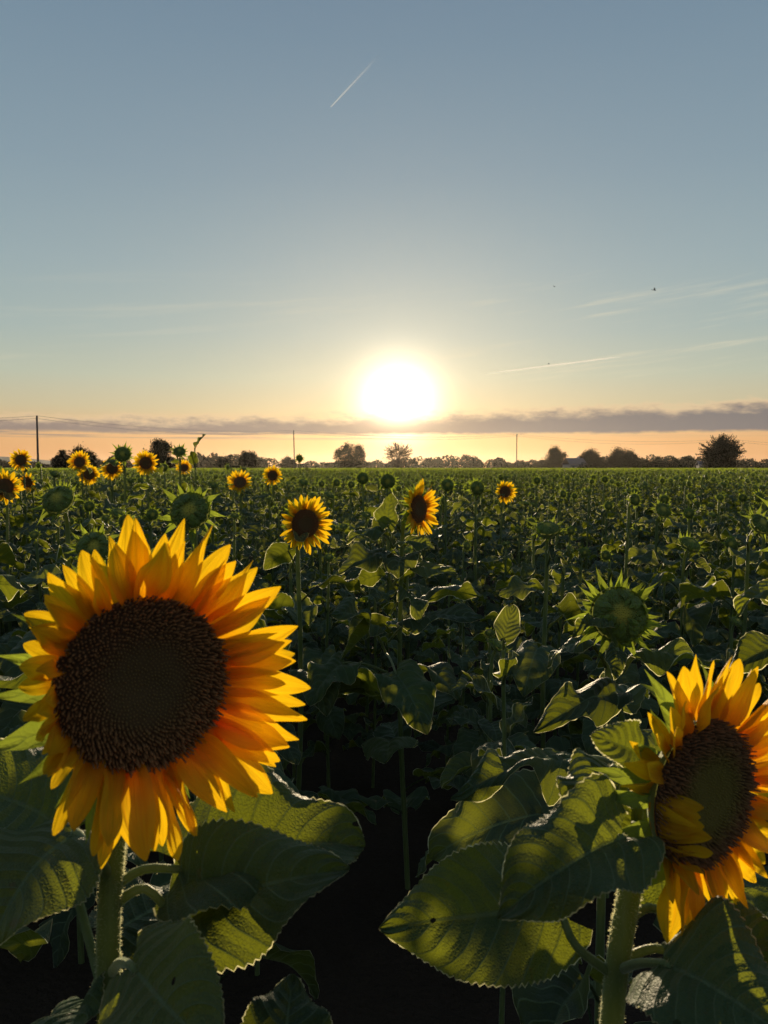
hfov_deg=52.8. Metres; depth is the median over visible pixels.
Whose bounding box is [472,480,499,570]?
sunflower
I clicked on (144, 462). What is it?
sunflower
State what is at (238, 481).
sunflower
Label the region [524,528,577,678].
sunflower
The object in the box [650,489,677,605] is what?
sunflower
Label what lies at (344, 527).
sunflower
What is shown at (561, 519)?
sunflower
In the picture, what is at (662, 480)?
sunflower
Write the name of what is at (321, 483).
sunflower
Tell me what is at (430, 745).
sunflower
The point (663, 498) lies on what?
sunflower
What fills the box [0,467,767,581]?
sunflower field
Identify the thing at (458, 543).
sunflower
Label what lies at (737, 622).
sunflower
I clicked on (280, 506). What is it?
sunflower
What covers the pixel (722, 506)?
sunflower
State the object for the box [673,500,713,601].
sunflower
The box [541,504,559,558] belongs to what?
sunflower
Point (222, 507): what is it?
sunflower
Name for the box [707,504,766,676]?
sunflower
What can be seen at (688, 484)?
sunflower
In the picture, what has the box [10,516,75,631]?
sunflower
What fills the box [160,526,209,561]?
sunflower
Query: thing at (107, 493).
sunflower
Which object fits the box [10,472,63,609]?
sunflower
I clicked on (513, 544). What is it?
sunflower
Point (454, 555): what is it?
sunflower
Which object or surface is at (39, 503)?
sunflower
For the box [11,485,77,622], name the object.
sunflower
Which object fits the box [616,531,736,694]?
sunflower
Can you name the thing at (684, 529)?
sunflower
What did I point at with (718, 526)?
sunflower
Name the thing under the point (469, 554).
sunflower
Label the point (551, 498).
sunflower
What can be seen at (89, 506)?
sunflower
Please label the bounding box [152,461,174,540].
sunflower
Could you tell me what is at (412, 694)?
sunflower
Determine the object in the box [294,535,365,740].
sunflower
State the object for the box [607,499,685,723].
sunflower
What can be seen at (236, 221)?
sky
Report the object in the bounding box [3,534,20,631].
sunflower
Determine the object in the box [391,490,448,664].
sunflower
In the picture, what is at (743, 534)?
sunflower
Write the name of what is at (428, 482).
sunflower
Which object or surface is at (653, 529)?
sunflower
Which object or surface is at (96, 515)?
sunflower
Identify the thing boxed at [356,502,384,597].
sunflower
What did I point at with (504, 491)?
sunflower
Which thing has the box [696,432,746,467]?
bushy tree
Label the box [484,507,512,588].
sunflower
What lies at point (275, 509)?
sunflower
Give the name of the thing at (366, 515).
sunflower
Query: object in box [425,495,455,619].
sunflower
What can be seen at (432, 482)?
sunflower
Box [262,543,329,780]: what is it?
sunflower
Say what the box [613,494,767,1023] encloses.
sunflower
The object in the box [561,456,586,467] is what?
farm house
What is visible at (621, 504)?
sunflower
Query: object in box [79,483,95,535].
sunflower
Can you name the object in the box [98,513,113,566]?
sunflower
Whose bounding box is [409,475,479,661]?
sunflower
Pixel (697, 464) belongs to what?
farm house
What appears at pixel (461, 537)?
sunflower
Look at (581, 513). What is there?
sunflower
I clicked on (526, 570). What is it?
sunflower
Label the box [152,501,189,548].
sunflower
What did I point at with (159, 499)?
sunflower
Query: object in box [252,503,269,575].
sunflower
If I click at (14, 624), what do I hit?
sunflower
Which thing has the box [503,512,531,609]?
sunflower
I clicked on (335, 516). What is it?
sunflower
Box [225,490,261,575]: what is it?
sunflower
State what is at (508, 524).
sunflower
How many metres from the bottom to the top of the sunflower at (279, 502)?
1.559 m
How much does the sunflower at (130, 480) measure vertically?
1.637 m
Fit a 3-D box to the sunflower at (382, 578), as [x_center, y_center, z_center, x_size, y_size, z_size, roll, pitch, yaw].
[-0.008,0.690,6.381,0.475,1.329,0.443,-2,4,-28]
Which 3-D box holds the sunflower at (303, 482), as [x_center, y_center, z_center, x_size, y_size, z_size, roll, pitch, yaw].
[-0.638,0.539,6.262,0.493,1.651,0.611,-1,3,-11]
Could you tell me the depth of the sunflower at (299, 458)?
12.10 m
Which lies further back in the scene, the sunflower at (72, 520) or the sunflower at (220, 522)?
the sunflower at (220, 522)
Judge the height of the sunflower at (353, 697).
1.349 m
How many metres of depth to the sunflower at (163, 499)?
7.56 m
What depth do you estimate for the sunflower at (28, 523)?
8.58 m
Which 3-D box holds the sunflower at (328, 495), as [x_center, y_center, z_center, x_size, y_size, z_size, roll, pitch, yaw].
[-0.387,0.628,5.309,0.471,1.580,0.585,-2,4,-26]
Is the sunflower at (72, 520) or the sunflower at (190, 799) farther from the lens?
the sunflower at (72, 520)
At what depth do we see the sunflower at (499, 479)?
10.39 m
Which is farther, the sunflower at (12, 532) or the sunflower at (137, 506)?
the sunflower at (137, 506)
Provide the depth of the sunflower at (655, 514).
9.24 m
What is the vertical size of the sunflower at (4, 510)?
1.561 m
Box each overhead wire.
[38,418,286,433]
[42,416,292,430]
[295,430,513,436]
[296,432,507,439]
[520,434,704,441]
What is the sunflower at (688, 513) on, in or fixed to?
on the ground
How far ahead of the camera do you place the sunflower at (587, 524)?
6.92 m
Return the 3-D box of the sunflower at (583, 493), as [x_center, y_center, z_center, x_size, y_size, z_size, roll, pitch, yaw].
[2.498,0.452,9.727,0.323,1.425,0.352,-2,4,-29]
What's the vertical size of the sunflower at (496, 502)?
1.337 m
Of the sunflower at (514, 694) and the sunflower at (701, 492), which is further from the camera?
the sunflower at (701, 492)
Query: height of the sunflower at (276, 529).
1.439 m
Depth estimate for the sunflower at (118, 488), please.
8.54 m
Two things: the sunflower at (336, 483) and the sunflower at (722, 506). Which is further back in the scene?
the sunflower at (722, 506)
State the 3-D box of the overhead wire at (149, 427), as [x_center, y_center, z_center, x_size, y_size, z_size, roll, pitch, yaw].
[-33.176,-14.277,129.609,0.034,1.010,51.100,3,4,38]
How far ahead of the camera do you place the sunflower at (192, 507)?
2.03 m
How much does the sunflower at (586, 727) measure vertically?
1.188 m
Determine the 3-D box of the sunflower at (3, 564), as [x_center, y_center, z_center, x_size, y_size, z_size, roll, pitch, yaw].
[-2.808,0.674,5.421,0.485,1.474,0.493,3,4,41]
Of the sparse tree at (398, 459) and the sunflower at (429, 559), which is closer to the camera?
the sunflower at (429, 559)
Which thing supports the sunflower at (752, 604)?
on the ground
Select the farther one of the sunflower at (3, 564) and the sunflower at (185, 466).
the sunflower at (185, 466)
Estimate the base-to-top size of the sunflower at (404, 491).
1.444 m
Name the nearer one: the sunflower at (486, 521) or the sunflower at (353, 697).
the sunflower at (353, 697)
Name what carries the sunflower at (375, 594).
on the ground
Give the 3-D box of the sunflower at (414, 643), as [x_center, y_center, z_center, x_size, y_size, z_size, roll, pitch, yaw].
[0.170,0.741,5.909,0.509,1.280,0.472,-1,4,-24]
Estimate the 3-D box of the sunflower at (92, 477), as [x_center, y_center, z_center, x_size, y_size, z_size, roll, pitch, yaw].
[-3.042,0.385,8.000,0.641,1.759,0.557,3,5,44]
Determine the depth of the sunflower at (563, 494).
6.29 m
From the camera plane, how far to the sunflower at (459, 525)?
8.65 m
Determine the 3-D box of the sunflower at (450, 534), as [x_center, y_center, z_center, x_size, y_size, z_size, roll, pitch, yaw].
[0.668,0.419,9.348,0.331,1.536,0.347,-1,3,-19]
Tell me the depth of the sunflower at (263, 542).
6.86 m
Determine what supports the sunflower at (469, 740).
on the ground
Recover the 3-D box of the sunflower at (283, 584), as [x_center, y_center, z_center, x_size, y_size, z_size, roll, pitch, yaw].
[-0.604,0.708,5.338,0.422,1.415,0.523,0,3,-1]
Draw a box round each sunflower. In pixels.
[0,467,22,560]
[0,468,51,631]
[0,477,98,963]
[0,497,28,605]
[0,515,364,1023]
[0,519,21,636]
[0,530,38,633]
[0,542,29,675]
[0,553,20,691]
[0,563,14,627]
[0,575,148,962]
[0,582,80,827]
[0,589,14,701]
[0,635,21,706]
[3,528,64,631]
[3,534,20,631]
[8,520,119,967]
[9,449,51,573]
[9,467,47,561]
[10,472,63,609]
[10,491,38,568]
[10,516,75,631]
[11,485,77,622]
[20,520,51,588]
[22,469,77,599]
[23,461,51,564]
[43,497,108,594]
[43,526,62,579]
[60,465,111,538]
[63,481,80,531]
[64,517,76,543]
[67,450,104,531]
[76,517,83,535]
[78,481,319,999]
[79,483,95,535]
[83,459,126,527]
[84,484,99,530]
[92,479,140,529]
[94,478,127,519]
[95,479,122,528]
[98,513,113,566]
[101,441,155,531]
[104,511,154,552]
[105,493,139,560]
[107,506,130,542]
[120,477,134,517]
[127,450,169,544]
[130,470,154,542]
[132,477,150,525]
[135,515,156,542]
[136,473,164,539]
[138,505,171,548]
[144,444,207,545]
[145,478,164,534]
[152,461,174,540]
[152,487,172,543]
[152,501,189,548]
[159,789,193,862]
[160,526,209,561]
[174,459,199,544]
[187,481,243,560]
[191,488,229,555]
[198,469,266,569]
[205,522,242,568]
[206,487,225,553]
[214,483,239,561]
[215,464,251,567]
[215,511,279,623]
[217,484,236,556]
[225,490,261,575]
[226,466,263,560]
[235,515,264,570]
[235,537,275,630]
[237,465,295,623]
[246,477,261,562]
[247,491,274,579]
[249,496,295,625]
[251,618,319,975]
[252,484,266,574]
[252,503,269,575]
[256,499,285,623]
[262,484,288,581]
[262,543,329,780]
[263,495,381,824]
[263,503,294,619]
[271,492,287,589]
[271,538,324,673]
[278,491,341,647]
[281,479,323,639]
[283,453,315,530]
[287,486,300,587]
[288,552,375,800]
[290,540,321,596]
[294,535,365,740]
[296,477,316,560]
[297,490,364,659]
[303,479,484,889]
[307,485,327,584]
[309,479,333,604]
[313,523,360,650]
[318,477,342,643]
[324,523,365,657]
[329,467,386,662]
[331,538,410,740]
[333,499,347,556]
[333,510,403,713]
[336,496,353,551]
[337,479,359,589]
[337,482,370,551]
[343,490,361,542]
[343,563,403,787]
[347,490,381,639]
[355,469,432,707]
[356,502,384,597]
[363,535,406,671]
[373,496,377,547]
[379,509,398,612]
[379,527,431,665]
[379,655,767,1023]
[380,494,406,598]
[381,546,440,725]
[384,485,416,601]
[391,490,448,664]
[394,489,413,577]
[395,481,417,551]
[398,479,437,611]
[399,479,451,586]
[400,484,417,577]
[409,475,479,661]
[413,584,482,766]
[416,484,441,610]
[425,475,463,638]
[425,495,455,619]
[425,598,496,801]
[426,481,448,559]
[427,637,535,789]
[428,568,767,1023]
[430,539,487,703]
[433,627,527,776]
[435,484,451,575]
[436,477,516,681]
[442,479,504,666]
[442,480,464,567]
[443,485,466,581]
[447,507,471,603]
[448,484,478,611]
[457,491,487,607]
[471,516,498,649]
[471,540,528,670]
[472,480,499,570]
[472,480,524,603]
[472,596,540,743]
[480,499,499,601]
[480,514,588,751]
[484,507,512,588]
[489,473,513,567]
[489,475,515,587]
[490,525,541,612]
[492,516,567,726]
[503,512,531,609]
[507,475,563,632]
[507,501,544,613]
[509,548,550,645]
[510,542,599,752]
[520,493,540,613]
[520,502,541,574]
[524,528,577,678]
[526,476,564,573]
[526,488,592,632]
[527,495,565,563]
[534,480,551,547]
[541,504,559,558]
[541,545,607,689]
[544,477,563,557]
[548,524,598,674]
[550,492,595,575]
[552,498,577,602]
[559,498,587,573]
[560,548,653,739]
[566,638,658,897]
[571,487,595,565]
[571,490,661,664]
[572,486,607,649]
[573,474,612,591]
[574,477,604,586]
[574,492,594,567]
[578,475,625,591]
[579,501,633,581]
[591,499,610,559]
[598,486,670,664]
[600,481,631,567]
[600,488,649,580]
[600,501,634,583]
[604,491,642,555]
[604,494,621,578]
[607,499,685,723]
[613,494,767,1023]
[615,484,641,580]
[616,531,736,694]
[627,523,651,662]
[635,578,687,722]
[638,478,671,587]
[641,477,679,585]
[642,488,676,567]
[642,517,672,586]
[645,492,719,643]
[646,491,680,646]
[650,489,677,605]
[656,506,727,667]
[668,479,692,576]
[669,504,767,697]
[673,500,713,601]
[676,493,741,680]
[676,505,705,580]
[677,473,707,584]
[679,547,741,680]
[682,511,735,630]
[686,535,765,692]
[697,519,722,599]
[697,613,767,714]
[702,502,716,580]
[703,481,737,548]
[707,479,738,526]
[707,491,732,599]
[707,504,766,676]
[708,488,767,705]
[708,494,737,555]
[726,491,759,632]
[729,549,767,704]
[735,510,758,635]
[738,484,767,603]
[739,496,757,546]
[752,536,767,607]
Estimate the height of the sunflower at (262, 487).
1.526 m
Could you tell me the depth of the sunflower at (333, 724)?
3.85 m
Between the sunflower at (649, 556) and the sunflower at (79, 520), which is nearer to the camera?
the sunflower at (649, 556)
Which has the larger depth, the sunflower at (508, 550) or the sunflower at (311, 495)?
the sunflower at (508, 550)
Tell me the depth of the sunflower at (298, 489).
9.31 m
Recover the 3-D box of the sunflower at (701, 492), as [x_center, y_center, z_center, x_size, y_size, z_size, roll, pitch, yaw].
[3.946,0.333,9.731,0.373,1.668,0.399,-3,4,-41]
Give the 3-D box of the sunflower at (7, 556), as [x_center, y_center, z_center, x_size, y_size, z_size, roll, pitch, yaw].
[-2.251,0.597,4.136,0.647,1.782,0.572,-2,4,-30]
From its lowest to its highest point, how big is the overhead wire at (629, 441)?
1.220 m
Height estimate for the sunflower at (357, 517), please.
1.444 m
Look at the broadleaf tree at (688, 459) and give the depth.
338.31 m
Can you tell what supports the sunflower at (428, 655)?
on the ground
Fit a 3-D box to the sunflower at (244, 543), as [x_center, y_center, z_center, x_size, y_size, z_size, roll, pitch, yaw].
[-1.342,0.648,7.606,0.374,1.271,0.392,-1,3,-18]
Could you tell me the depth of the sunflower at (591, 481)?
8.59 m
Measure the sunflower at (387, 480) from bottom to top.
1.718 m
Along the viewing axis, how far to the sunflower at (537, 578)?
5.73 m
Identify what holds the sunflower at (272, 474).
on the ground
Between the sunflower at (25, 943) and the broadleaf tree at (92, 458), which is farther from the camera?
the broadleaf tree at (92, 458)
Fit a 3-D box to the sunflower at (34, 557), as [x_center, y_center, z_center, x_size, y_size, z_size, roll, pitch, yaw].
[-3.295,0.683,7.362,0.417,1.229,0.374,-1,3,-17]
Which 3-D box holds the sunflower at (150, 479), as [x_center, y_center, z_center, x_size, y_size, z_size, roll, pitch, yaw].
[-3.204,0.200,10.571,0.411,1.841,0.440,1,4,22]
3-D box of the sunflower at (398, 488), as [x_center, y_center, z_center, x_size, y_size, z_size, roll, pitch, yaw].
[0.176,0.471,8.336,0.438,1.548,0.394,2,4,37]
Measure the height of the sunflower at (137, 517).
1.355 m
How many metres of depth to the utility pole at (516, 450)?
167.71 m
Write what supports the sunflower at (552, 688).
on the ground
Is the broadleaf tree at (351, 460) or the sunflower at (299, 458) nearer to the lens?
the sunflower at (299, 458)
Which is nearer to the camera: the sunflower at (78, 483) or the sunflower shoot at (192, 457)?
the sunflower shoot at (192, 457)
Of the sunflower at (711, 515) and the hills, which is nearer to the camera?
the sunflower at (711, 515)
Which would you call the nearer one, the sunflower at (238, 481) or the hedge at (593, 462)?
the sunflower at (238, 481)
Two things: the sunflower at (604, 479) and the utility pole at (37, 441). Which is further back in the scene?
the utility pole at (37, 441)
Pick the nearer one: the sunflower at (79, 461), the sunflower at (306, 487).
the sunflower at (79, 461)
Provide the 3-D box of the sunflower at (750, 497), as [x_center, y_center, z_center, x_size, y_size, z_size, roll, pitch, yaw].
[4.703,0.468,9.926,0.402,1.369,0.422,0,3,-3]
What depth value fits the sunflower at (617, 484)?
9.97 m
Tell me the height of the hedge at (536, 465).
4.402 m
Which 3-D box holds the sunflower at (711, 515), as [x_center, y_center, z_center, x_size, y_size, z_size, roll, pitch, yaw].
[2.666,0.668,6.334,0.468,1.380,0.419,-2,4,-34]
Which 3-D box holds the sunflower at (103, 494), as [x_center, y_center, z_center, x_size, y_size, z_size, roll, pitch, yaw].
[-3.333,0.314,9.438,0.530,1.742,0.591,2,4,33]
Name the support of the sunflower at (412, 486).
on the ground
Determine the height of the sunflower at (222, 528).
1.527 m
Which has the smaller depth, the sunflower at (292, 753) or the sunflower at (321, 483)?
the sunflower at (292, 753)
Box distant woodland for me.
[0,452,767,467]
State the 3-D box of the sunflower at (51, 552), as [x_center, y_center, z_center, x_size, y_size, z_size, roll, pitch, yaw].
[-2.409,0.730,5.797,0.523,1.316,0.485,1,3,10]
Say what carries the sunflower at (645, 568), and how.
on the ground
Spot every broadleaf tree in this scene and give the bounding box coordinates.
[49,450,68,468]
[63,443,100,467]
[143,438,177,467]
[210,453,236,467]
[236,450,259,467]
[279,456,298,467]
[332,441,367,467]
[542,445,567,467]
[576,447,602,467]
[606,445,637,467]
[682,456,695,467]
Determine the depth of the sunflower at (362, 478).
6.54 m
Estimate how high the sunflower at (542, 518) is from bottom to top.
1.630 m
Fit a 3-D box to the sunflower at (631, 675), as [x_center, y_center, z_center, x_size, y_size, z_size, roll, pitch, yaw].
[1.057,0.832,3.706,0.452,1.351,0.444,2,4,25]
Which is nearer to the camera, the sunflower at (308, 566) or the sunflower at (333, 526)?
the sunflower at (333, 526)
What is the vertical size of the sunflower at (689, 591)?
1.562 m
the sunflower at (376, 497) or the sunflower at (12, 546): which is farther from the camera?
the sunflower at (376, 497)
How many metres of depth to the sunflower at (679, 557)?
8.14 m
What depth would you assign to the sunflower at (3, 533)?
9.95 m
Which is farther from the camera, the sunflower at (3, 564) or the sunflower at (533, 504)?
the sunflower at (533, 504)
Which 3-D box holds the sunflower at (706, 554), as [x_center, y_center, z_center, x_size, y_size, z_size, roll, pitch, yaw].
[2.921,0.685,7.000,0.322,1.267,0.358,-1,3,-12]
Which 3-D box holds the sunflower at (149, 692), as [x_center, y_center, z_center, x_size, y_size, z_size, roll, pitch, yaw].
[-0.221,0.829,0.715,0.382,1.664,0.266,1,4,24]
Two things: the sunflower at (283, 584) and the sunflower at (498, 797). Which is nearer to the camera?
the sunflower at (498, 797)
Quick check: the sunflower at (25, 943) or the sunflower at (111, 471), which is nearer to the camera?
the sunflower at (25, 943)
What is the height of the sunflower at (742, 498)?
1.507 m
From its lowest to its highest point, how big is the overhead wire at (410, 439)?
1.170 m
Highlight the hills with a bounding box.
[0,456,134,467]
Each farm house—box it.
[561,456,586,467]
[695,461,708,467]
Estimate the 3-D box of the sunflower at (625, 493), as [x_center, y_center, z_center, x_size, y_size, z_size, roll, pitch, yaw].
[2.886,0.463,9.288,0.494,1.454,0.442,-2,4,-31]
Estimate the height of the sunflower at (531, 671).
1.540 m
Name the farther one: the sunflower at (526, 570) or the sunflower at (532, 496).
the sunflower at (532, 496)
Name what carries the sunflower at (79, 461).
on the ground
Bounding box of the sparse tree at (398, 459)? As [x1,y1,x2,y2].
[382,442,413,467]
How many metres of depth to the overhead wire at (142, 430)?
121.61 m
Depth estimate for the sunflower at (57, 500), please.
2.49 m
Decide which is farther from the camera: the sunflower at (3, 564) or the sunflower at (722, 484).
the sunflower at (722, 484)
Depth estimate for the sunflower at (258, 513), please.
9.85 m
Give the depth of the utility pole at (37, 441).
109.67 m
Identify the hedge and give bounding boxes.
[509,463,545,467]
[579,458,695,467]
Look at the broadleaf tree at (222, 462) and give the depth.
188.63 m
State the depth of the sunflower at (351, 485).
7.98 m
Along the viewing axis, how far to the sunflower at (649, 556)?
4.56 m
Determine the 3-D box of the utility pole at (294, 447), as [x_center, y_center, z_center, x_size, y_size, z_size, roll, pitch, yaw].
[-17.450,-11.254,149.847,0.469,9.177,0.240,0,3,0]
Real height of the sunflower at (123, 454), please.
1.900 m
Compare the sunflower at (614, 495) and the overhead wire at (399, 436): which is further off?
the overhead wire at (399, 436)
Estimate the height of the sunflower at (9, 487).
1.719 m
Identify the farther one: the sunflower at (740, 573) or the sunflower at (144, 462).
the sunflower at (144, 462)
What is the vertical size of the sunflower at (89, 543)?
1.565 m
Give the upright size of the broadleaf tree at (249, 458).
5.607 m
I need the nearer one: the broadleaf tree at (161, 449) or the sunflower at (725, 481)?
the sunflower at (725, 481)
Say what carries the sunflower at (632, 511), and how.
on the ground
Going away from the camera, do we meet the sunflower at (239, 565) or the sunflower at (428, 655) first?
the sunflower at (428, 655)
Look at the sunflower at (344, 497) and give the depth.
9.92 m
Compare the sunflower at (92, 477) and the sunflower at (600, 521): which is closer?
the sunflower at (92, 477)
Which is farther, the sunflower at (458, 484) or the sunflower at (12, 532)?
the sunflower at (458, 484)
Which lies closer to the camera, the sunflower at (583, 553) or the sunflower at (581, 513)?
the sunflower at (583, 553)
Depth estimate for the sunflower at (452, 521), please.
9.78 m
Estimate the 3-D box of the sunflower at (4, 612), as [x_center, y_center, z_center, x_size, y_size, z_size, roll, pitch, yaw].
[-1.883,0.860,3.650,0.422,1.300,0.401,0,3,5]
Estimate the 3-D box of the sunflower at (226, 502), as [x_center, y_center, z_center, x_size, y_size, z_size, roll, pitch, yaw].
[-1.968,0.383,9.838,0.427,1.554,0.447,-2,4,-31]
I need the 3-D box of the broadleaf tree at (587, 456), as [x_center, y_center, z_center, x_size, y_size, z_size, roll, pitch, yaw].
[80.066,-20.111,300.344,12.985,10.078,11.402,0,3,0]
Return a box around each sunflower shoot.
[186,434,222,551]
[416,604,582,1023]
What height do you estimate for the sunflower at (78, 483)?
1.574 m
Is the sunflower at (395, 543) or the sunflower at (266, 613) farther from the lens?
the sunflower at (395, 543)
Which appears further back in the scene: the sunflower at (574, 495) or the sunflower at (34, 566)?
the sunflower at (574, 495)
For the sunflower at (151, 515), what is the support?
on the ground
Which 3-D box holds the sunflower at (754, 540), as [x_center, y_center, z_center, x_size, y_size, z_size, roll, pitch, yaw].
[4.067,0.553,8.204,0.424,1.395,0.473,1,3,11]
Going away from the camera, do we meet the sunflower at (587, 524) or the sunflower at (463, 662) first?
the sunflower at (463, 662)
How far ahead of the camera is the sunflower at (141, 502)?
8.58 m
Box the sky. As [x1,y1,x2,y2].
[0,0,767,467]
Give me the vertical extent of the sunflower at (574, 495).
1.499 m
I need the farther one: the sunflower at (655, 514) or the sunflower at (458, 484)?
the sunflower at (458, 484)
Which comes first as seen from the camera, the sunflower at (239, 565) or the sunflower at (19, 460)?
the sunflower at (239, 565)
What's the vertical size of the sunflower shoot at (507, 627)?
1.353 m
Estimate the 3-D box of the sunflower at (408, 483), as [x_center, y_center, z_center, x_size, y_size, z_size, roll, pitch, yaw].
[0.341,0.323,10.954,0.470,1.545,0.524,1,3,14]
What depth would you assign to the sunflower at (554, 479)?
10.39 m
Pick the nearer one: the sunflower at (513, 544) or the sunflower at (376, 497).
the sunflower at (513, 544)
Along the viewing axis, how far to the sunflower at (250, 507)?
10.90 m
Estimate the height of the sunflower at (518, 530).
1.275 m
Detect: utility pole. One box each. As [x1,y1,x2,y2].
[36,416,38,461]
[293,430,294,467]
[516,434,517,467]
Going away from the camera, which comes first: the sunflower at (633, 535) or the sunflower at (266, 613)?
the sunflower at (266, 613)
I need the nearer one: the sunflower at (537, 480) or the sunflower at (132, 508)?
the sunflower at (132, 508)
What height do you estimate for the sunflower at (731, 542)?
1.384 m
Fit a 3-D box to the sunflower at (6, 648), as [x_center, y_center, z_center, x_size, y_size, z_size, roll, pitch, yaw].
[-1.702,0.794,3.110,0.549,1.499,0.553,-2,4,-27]
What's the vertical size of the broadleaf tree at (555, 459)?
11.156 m
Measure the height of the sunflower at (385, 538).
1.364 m
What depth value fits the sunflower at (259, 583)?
4.64 m
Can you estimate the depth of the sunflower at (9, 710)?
2.82 m
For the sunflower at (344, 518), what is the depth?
9.23 m
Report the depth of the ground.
2.80 m
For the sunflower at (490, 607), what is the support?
on the ground
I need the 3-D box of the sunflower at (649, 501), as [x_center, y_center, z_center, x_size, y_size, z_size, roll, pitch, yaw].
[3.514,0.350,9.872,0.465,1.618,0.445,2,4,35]
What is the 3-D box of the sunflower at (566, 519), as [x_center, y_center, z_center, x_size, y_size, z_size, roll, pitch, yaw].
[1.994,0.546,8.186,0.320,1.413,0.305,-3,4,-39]
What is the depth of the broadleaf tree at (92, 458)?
117.55 m
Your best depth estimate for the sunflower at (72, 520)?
6.14 m
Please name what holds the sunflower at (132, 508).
on the ground
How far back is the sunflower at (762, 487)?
8.67 m
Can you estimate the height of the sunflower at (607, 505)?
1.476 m
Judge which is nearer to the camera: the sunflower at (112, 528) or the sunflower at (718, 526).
the sunflower at (112, 528)
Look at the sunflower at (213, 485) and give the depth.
5.87 m
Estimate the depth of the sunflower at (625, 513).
8.58 m
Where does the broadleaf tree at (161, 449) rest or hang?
on the ground
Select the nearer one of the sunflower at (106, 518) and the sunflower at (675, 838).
the sunflower at (675, 838)
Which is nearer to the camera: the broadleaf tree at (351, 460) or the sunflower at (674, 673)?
the sunflower at (674, 673)
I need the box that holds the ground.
[0,513,767,1023]
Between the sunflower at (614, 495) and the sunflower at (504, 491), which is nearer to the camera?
the sunflower at (504, 491)
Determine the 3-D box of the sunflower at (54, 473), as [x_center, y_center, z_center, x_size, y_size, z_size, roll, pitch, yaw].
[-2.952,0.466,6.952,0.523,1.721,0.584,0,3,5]
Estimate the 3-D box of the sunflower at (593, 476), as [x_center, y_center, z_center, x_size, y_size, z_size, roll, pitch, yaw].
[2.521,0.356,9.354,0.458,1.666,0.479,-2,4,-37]
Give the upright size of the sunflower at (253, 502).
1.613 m
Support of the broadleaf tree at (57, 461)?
on the ground
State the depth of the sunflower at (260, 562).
5.94 m
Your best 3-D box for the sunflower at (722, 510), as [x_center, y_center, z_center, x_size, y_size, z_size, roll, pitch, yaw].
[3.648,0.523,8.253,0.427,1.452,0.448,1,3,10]
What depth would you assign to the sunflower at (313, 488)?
9.18 m
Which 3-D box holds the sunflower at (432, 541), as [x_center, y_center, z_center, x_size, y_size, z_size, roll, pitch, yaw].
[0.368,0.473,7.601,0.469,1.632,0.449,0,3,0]
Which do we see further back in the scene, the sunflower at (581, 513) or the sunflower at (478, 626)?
the sunflower at (581, 513)
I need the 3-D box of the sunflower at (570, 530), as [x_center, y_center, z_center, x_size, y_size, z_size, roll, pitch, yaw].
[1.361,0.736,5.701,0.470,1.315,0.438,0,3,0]
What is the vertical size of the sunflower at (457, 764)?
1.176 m
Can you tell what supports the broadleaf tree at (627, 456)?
on the ground
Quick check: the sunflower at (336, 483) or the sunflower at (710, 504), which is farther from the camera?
the sunflower at (710, 504)
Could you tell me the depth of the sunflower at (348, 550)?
7.57 m
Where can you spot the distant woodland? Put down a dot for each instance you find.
(465, 461)
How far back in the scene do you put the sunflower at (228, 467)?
8.68 m
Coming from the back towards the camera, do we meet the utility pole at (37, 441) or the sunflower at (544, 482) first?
the utility pole at (37, 441)
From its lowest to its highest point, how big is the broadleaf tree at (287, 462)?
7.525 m
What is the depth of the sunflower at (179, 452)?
6.55 m
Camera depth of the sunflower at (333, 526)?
6.34 m
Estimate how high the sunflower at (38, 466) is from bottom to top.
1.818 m
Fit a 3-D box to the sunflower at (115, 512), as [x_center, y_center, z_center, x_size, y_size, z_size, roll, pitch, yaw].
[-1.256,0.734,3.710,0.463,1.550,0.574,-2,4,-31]
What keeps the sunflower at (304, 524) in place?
on the ground
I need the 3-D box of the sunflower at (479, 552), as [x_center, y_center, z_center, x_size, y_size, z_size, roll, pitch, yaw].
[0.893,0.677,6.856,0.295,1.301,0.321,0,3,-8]

